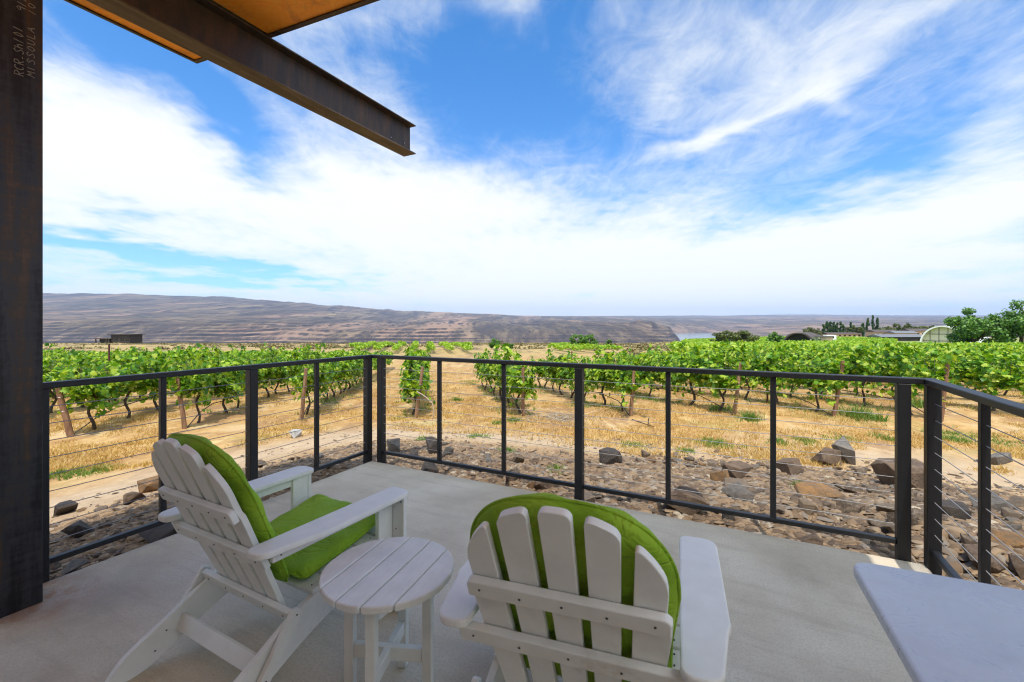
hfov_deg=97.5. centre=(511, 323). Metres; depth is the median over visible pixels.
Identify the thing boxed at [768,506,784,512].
rock
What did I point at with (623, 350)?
grapevine
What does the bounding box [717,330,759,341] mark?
olive bush
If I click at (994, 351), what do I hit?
grapevine
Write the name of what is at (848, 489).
rock
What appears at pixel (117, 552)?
rock
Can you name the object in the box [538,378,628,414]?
drip hose
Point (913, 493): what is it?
rock
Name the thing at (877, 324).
poplar
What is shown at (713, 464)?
rock
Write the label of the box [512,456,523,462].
rock
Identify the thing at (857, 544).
gravel
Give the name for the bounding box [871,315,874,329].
poplar
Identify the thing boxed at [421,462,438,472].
rock
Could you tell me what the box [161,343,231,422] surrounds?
grapevine
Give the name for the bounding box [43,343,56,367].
grapevine
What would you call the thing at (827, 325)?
poplar
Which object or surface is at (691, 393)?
drip hose
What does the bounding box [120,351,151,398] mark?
grapevine
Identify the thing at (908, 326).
olive tree
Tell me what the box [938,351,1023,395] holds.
grapevine
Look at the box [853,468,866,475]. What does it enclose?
rock
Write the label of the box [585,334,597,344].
green bush
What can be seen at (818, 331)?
olive tree
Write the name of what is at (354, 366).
grapevine
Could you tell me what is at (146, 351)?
grapevine
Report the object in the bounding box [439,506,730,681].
adirondack chair
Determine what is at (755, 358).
grapevine
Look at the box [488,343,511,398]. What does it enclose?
grapevine
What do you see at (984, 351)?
grapevine
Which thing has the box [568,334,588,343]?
green bush
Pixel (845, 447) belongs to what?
rock
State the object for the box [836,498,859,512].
rock
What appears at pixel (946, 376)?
trellis post
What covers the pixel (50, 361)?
grapevine
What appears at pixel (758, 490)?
rock
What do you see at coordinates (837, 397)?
trellis post
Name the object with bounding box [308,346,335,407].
grapevine
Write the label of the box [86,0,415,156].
steel beam
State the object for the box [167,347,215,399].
grapevine
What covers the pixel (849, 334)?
shed
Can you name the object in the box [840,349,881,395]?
grapevine
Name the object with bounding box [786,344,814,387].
grapevine
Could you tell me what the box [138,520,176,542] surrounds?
rock
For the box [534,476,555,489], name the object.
rock
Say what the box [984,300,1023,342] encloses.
broadleaf tree
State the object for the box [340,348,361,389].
grapevine
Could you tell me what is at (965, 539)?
rock
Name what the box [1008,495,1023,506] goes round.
rock
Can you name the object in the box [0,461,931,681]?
patio
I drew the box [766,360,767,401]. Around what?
stake
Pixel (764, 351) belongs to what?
grapevine
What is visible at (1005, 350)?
grapevine
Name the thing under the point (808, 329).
olive tree
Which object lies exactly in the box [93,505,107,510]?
rock
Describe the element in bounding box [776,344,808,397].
grapevine
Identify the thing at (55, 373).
grapevine
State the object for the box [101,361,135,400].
grapevine
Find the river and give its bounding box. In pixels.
[675,333,715,340]
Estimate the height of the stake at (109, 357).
1.750 m
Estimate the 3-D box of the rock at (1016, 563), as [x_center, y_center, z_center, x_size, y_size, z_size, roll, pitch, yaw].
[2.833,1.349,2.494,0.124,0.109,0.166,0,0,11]
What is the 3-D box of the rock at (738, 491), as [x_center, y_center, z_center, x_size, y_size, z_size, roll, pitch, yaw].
[1.901,1.426,3.712,0.144,0.160,0.264,-6,6,-27]
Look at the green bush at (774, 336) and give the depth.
119.27 m
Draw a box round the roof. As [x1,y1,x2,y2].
[64,0,379,63]
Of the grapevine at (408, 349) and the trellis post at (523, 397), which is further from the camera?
the grapevine at (408, 349)
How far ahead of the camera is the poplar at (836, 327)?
359.61 m
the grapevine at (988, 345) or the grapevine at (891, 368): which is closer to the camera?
the grapevine at (891, 368)
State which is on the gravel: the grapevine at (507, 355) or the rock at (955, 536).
the rock at (955, 536)
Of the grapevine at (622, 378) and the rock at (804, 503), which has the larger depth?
the grapevine at (622, 378)
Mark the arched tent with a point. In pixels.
(937, 334)
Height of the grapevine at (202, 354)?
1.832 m
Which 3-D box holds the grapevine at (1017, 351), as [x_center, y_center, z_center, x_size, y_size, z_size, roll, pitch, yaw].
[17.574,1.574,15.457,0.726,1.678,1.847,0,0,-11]
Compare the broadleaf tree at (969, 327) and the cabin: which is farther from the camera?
the cabin
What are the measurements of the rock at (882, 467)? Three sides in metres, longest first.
0.560 x 0.403 x 0.308 m
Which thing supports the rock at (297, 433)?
on the ground at (957, 458)
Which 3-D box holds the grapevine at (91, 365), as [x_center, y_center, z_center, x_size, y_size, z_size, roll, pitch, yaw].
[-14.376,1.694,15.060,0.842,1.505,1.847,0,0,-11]
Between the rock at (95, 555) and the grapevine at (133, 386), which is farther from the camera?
the grapevine at (133, 386)
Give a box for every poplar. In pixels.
[825,321,828,331]
[828,321,832,331]
[835,322,838,331]
[861,323,865,336]
[865,318,869,330]
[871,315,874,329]
[875,317,878,329]
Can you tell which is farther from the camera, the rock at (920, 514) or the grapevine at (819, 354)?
the grapevine at (819, 354)
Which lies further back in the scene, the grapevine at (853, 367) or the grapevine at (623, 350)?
the grapevine at (623, 350)
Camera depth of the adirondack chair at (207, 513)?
1.78 m
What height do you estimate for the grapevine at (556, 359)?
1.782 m
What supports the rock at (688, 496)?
on the ground at (957, 458)
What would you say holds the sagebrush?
on the ground at (957, 458)
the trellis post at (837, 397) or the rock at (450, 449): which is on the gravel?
the rock at (450, 449)
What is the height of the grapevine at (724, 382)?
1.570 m
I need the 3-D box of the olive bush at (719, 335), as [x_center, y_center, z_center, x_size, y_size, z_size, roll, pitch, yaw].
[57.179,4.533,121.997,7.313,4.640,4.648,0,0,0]
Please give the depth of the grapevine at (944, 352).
13.74 m
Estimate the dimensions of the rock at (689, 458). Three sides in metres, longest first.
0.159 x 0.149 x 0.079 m
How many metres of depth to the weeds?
10.06 m
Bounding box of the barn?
[783,332,833,340]
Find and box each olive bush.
[709,332,727,341]
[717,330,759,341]
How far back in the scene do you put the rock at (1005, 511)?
3.43 m
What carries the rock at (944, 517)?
on the ground at (957, 458)
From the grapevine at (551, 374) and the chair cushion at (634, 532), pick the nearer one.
the chair cushion at (634, 532)
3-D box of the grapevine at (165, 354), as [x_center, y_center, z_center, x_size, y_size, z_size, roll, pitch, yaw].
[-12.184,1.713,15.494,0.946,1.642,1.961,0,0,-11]
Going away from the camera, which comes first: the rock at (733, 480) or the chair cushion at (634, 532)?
the chair cushion at (634, 532)
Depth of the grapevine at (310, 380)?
10.96 m
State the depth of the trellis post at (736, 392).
10.53 m
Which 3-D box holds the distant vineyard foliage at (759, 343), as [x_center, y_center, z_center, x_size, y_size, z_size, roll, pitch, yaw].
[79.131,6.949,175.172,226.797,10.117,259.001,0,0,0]
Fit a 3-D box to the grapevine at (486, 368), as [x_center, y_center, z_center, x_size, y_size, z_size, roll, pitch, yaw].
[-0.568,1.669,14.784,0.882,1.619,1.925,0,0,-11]
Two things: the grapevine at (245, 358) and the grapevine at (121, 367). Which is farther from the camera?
the grapevine at (245, 358)
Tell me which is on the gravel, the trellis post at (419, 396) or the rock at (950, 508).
the rock at (950, 508)
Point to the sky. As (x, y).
(572, 157)
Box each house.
[865,330,895,336]
[885,331,916,333]
[900,329,927,334]
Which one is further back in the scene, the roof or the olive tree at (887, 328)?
the olive tree at (887, 328)
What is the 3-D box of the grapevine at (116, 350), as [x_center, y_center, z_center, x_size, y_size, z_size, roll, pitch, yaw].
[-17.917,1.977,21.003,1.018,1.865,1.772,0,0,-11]
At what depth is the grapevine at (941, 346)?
17.84 m
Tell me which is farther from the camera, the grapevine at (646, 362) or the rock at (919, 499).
the grapevine at (646, 362)
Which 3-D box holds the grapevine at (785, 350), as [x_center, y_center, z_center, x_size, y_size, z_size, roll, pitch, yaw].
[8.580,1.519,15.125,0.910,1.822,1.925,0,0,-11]
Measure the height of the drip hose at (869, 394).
0.386 m
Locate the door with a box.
[793,337,806,340]
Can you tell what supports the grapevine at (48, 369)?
on the ground at (957, 458)
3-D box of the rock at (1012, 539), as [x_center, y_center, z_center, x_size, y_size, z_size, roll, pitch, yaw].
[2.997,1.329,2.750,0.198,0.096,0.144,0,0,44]
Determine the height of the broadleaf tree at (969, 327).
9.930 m
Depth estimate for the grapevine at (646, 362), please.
14.29 m
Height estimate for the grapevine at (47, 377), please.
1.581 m
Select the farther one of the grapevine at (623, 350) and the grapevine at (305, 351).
the grapevine at (305, 351)
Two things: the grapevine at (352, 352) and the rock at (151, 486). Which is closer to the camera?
the rock at (151, 486)
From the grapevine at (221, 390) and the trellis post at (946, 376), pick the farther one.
the grapevine at (221, 390)
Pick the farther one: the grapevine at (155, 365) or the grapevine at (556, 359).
the grapevine at (556, 359)
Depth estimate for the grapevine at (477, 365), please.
17.16 m
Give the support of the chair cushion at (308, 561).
on the adirondack chair at (207, 513)
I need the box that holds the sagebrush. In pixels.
[43,341,674,354]
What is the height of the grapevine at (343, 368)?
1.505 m
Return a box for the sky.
[43,0,1023,315]
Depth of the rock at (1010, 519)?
3.36 m
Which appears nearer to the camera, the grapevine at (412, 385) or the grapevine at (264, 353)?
the grapevine at (412, 385)
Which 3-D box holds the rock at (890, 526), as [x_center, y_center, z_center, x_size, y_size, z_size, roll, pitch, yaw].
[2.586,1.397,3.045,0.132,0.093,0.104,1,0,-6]
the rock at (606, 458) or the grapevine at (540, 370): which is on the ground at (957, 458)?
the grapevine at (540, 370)
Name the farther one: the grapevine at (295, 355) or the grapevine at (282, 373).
the grapevine at (295, 355)
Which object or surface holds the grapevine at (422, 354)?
on the ground at (957, 458)
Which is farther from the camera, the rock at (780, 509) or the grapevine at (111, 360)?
the grapevine at (111, 360)
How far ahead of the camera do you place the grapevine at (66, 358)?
16.85 m
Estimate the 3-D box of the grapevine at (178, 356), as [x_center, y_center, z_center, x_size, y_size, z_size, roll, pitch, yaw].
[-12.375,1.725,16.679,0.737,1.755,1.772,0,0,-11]
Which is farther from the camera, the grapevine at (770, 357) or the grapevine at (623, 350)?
the grapevine at (623, 350)
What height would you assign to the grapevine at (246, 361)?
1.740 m
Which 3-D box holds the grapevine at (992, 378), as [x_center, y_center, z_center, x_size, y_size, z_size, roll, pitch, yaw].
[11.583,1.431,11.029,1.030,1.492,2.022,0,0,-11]
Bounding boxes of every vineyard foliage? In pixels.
[43,343,1023,369]
[349,336,1023,351]
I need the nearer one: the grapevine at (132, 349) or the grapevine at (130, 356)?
the grapevine at (130, 356)
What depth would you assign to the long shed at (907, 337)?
215.31 m
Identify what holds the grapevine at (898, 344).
on the ground at (957, 458)
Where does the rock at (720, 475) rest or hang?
on the ground at (957, 458)
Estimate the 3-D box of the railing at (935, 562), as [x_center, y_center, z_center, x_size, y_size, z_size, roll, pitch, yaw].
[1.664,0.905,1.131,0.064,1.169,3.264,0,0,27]
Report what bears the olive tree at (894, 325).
on the ground at (957, 458)
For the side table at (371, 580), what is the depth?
1.64 m
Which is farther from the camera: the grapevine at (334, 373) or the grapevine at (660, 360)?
the grapevine at (660, 360)
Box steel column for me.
[0,0,42,617]
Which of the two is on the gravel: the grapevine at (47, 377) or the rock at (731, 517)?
the rock at (731, 517)
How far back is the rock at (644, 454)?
6.36 m
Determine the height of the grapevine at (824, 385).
1.509 m
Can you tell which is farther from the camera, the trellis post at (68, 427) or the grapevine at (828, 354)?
the grapevine at (828, 354)
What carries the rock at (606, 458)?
on the gravel
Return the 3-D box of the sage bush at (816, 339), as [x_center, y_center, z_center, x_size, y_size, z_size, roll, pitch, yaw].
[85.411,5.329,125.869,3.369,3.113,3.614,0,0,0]
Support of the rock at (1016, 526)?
on the gravel
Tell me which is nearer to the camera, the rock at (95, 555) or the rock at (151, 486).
the rock at (95, 555)
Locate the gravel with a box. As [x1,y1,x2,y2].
[50,418,1023,589]
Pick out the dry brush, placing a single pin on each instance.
(562, 419)
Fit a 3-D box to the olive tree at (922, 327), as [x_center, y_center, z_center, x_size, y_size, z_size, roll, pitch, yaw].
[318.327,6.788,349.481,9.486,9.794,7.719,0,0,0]
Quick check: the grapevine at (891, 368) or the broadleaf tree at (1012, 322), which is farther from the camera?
the broadleaf tree at (1012, 322)
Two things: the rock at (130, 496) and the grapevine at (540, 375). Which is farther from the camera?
the grapevine at (540, 375)
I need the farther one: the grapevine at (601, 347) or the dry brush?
the grapevine at (601, 347)
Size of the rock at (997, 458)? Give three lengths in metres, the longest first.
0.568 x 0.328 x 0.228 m
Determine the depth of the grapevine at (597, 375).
12.04 m
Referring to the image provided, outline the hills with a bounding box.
[43,293,1005,343]
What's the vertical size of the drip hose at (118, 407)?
0.606 m
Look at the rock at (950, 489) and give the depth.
4.92 m
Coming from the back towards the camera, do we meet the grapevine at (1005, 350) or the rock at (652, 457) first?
the grapevine at (1005, 350)
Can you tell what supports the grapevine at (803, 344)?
on the ground at (957, 458)
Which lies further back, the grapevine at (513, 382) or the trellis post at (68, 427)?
the grapevine at (513, 382)
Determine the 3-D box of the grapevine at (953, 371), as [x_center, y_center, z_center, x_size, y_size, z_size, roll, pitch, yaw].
[11.437,1.421,11.931,0.725,1.610,1.961,0,0,-11]
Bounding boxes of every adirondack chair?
[105,438,407,681]
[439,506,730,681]
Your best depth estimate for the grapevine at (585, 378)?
12.97 m
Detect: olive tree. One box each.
[802,327,814,332]
[812,328,821,334]
[849,325,863,332]
[878,326,891,329]
[892,323,901,330]
[901,322,912,329]
[913,326,926,328]
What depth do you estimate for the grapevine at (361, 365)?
19.78 m
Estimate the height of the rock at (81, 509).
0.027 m
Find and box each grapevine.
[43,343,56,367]
[43,344,78,391]
[43,349,111,407]
[43,350,81,398]
[43,351,53,370]
[43,352,87,412]
[43,373,52,381]
[48,359,136,429]
[69,353,107,370]
[82,349,126,370]
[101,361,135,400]
[103,354,164,418]
[112,346,139,364]
[115,346,150,354]
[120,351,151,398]
[129,353,182,409]
[137,347,160,357]
[145,349,181,387]
[145,349,207,400]
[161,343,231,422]
[167,345,192,367]
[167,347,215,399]
[170,344,206,361]
[199,355,245,413]
[208,344,233,361]
[215,348,254,407]
[220,346,247,364]
[233,350,253,389]
[238,348,276,390]
[239,354,269,361]
[244,342,281,397]
[255,351,273,359]
[262,356,293,393]
[264,346,284,380]
[270,354,300,391]
[285,348,309,382]
[288,342,328,414]
[290,346,317,381]
[300,344,321,358]
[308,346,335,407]
[321,362,340,401]
[325,354,349,396]
[327,349,352,393]
[336,353,362,391]
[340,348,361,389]
[356,351,365,384]
[396,363,435,414]
[398,344,431,394]
[401,350,428,401]
[405,352,429,389]
[473,351,492,386]
[474,350,493,389]
[478,344,495,392]
[479,348,502,395]
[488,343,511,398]
[493,349,529,405]
[498,357,537,413]
[525,358,545,385]
[530,353,554,388]
[541,345,577,394]
[544,352,564,391]
[553,353,577,397]
[569,355,598,401]
[584,350,629,404]
[585,356,603,369]
[595,346,624,387]
[603,358,653,410]
[611,349,627,364]
[617,344,651,393]
[637,350,664,398]
[648,345,685,365]
[650,352,685,394]
[660,342,723,405]
[662,350,691,389]
[686,350,748,410]
[708,341,747,396]
[723,339,765,399]
[742,342,790,392]
[745,351,814,403]
[758,339,797,359]
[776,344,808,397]
[784,355,857,411]
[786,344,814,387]
[798,349,853,399]
[801,341,832,358]
[812,343,851,390]
[828,341,911,406]
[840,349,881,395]
[856,343,956,414]
[871,341,921,398]
[879,342,916,359]
[899,347,987,394]
[904,343,935,357]
[914,341,977,355]
[918,349,960,384]
[926,347,990,384]
[928,350,1023,410]
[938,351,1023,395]
[952,340,993,353]
[960,350,1008,395]
[965,346,1017,359]
[972,351,1023,390]
[986,347,1023,364]
[988,348,1019,353]
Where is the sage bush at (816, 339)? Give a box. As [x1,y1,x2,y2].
[810,337,821,340]
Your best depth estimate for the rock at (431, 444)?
5.46 m
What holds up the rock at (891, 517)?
on the ground at (957, 458)
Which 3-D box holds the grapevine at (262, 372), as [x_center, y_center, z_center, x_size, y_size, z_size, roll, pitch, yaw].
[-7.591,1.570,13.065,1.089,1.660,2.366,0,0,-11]
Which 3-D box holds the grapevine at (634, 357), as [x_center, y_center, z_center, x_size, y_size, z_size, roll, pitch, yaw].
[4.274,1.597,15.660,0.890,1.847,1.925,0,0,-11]
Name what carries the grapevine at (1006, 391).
on the ground at (957, 458)
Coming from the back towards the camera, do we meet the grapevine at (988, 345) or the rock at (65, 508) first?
the grapevine at (988, 345)
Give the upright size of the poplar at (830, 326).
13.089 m
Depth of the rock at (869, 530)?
3.07 m
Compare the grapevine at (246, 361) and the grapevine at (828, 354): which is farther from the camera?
the grapevine at (828, 354)
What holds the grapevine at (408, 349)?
on the ground at (957, 458)
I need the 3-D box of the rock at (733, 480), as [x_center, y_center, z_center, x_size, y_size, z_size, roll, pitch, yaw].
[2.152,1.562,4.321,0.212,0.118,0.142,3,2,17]
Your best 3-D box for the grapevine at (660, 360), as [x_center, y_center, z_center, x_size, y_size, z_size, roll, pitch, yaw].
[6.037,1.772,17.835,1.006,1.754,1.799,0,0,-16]
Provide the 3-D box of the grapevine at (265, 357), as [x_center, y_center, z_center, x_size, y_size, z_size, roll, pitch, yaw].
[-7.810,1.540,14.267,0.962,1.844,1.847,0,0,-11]
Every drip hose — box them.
[74,393,174,433]
[187,382,281,427]
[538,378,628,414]
[642,385,731,412]
[744,387,831,415]
[749,380,923,412]
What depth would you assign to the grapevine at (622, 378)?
10.61 m
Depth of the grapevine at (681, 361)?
12.10 m
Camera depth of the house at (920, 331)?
335.53 m
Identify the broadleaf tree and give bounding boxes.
[943,307,1012,342]
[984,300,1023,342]
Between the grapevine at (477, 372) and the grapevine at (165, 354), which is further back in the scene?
the grapevine at (477, 372)
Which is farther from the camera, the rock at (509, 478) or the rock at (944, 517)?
the rock at (509, 478)
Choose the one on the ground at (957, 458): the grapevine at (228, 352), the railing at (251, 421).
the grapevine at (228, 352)
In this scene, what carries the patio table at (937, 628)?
on the patio
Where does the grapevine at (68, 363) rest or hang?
on the ground at (957, 458)
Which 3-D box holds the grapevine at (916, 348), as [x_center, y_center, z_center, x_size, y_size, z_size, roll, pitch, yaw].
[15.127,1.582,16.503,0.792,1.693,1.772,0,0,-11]
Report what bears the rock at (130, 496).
on the ground at (957, 458)
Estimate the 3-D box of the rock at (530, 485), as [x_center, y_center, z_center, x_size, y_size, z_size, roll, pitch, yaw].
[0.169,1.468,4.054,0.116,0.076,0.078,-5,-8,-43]
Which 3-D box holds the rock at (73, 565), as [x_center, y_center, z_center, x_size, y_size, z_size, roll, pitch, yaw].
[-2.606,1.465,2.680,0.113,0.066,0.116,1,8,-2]
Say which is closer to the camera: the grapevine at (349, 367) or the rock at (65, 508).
the rock at (65, 508)
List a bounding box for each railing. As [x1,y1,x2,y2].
[43,355,371,582]
[369,354,934,561]
[924,379,1023,585]
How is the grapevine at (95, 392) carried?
on the ground at (957, 458)
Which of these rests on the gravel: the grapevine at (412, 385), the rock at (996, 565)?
the rock at (996, 565)
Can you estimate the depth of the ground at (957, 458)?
9.36 m
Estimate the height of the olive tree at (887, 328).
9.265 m
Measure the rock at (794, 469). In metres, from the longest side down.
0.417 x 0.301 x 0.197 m
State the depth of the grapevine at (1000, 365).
12.29 m
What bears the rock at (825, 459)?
on the ground at (957, 458)
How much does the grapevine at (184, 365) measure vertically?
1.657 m
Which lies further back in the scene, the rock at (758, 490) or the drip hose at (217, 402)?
the drip hose at (217, 402)
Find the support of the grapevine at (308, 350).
on the ground at (957, 458)
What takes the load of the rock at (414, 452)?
on the gravel
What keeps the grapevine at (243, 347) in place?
on the ground at (957, 458)
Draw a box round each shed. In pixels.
[821,332,861,336]
[868,334,921,340]
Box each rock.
[50,561,60,569]
[53,500,77,515]
[60,558,88,574]
[61,520,94,537]
[75,507,86,511]
[90,552,101,557]
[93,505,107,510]
[98,522,111,528]
[113,549,121,555]
[123,491,145,504]
[137,475,157,492]
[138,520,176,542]
[258,459,267,467]
[289,429,301,437]
[387,438,399,451]
[409,449,417,455]
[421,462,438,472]
[425,436,436,453]
[442,446,453,456]
[486,453,492,462]
[505,470,519,482]
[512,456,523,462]
[526,481,534,488]
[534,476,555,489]
[584,491,594,502]
[599,447,621,464]
[641,449,649,457]
[645,455,656,462]
[667,486,709,515]
[684,457,694,460]
[708,462,716,466]
[710,470,729,481]
[722,460,753,478]
[722,514,735,520]
[723,478,747,487]
[725,481,754,502]
[753,488,765,492]
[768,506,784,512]
[776,458,803,474]
[794,481,845,497]
[795,533,822,544]
[798,498,818,514]
[810,447,841,465]
[831,436,855,464]
[832,483,856,493]
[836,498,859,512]
[845,482,856,487]
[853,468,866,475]
[865,527,876,532]
[866,486,878,493]
[867,518,883,525]
[870,458,923,488]
[875,503,894,511]
[881,522,894,533]
[886,512,917,525]
[911,490,916,496]
[911,508,923,519]
[912,497,923,501]
[942,499,971,519]
[942,514,948,520]
[947,487,956,491]
[949,533,959,540]
[960,533,976,543]
[962,544,1007,572]
[969,497,1011,510]
[973,452,1012,464]
[991,529,1023,548]
[991,577,1000,585]
[1001,507,1023,519]
[1003,524,1021,529]
[1005,517,1018,520]
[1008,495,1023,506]
[1008,554,1023,579]
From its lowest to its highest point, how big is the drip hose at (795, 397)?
0.375 m
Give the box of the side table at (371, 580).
[319,537,453,681]
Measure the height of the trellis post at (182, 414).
1.146 m
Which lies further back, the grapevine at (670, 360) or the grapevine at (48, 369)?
the grapevine at (670, 360)
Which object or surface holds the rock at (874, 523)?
on the ground at (957, 458)
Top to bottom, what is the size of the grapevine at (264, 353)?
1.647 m
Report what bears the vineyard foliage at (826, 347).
on the ground at (957, 458)
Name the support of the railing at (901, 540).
on the patio
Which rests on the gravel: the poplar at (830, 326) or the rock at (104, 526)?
the rock at (104, 526)
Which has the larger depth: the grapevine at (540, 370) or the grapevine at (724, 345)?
the grapevine at (540, 370)
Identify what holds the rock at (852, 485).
on the ground at (957, 458)
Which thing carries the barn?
on the ground at (957, 458)
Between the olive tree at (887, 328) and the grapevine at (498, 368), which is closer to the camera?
the grapevine at (498, 368)
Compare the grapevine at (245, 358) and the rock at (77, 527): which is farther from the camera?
the grapevine at (245, 358)
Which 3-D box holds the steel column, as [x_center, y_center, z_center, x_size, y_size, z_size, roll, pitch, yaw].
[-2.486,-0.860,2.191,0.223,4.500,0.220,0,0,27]
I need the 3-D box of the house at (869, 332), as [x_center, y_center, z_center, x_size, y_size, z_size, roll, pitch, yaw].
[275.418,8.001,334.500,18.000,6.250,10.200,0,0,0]
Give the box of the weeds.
[50,378,1023,486]
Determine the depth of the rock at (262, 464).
5.22 m
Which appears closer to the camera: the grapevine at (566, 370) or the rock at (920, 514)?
the rock at (920, 514)
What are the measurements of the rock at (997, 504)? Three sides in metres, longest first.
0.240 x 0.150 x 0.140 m
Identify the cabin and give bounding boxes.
[94,334,143,342]
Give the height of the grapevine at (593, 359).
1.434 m
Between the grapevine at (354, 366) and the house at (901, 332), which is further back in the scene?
the house at (901, 332)
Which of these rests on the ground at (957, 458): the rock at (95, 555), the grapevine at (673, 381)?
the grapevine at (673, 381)
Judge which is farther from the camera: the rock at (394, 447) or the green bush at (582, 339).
the green bush at (582, 339)
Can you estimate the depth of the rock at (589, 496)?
3.66 m
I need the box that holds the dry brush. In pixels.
[489,406,608,428]
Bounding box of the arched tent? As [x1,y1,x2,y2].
[920,326,988,342]
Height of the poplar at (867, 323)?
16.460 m
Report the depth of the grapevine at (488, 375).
16.08 m
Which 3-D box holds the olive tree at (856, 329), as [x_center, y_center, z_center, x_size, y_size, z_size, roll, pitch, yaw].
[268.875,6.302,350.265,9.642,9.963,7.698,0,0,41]
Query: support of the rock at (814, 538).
on the gravel
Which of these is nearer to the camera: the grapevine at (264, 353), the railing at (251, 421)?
the railing at (251, 421)
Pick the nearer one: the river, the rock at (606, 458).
the rock at (606, 458)
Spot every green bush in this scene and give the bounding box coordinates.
[488,338,500,348]
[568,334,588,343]
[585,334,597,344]
[766,331,784,341]
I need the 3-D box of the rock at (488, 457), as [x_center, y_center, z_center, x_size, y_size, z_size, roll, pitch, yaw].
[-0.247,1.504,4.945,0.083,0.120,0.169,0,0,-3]
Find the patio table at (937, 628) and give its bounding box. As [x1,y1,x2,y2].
[853,563,1023,681]
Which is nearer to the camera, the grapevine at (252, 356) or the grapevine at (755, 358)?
the grapevine at (755, 358)
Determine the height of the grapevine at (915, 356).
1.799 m
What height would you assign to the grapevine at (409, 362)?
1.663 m
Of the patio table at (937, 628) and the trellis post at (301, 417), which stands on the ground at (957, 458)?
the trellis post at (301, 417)
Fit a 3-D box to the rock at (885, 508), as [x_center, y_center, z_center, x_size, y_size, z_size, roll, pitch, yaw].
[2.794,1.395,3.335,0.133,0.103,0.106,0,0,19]
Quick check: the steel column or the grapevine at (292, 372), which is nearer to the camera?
the steel column
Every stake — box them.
[108,344,109,402]
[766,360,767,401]
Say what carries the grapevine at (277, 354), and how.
on the ground at (957, 458)
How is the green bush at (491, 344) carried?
on the ground at (957, 458)
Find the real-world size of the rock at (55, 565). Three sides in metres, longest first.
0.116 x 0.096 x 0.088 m
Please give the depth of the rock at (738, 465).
5.11 m
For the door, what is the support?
in the barn
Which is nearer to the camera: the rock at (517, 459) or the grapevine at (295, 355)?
the rock at (517, 459)
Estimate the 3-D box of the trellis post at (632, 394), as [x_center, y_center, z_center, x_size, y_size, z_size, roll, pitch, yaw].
[2.810,1.616,10.457,0.176,1.212,0.111,0,0,32]
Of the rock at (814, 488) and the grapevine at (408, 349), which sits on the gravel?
the rock at (814, 488)
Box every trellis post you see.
[55,388,74,436]
[176,377,186,428]
[299,368,307,419]
[414,367,423,417]
[521,367,524,415]
[629,371,635,415]
[732,362,741,414]
[832,361,844,415]
[942,364,949,421]
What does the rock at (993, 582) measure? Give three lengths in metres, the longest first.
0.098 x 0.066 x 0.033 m
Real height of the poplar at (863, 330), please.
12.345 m
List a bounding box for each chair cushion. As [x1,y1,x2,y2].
[167,433,374,581]
[470,493,680,681]
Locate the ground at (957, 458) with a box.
[43,337,1023,583]
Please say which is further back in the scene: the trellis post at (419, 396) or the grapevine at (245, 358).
the grapevine at (245, 358)

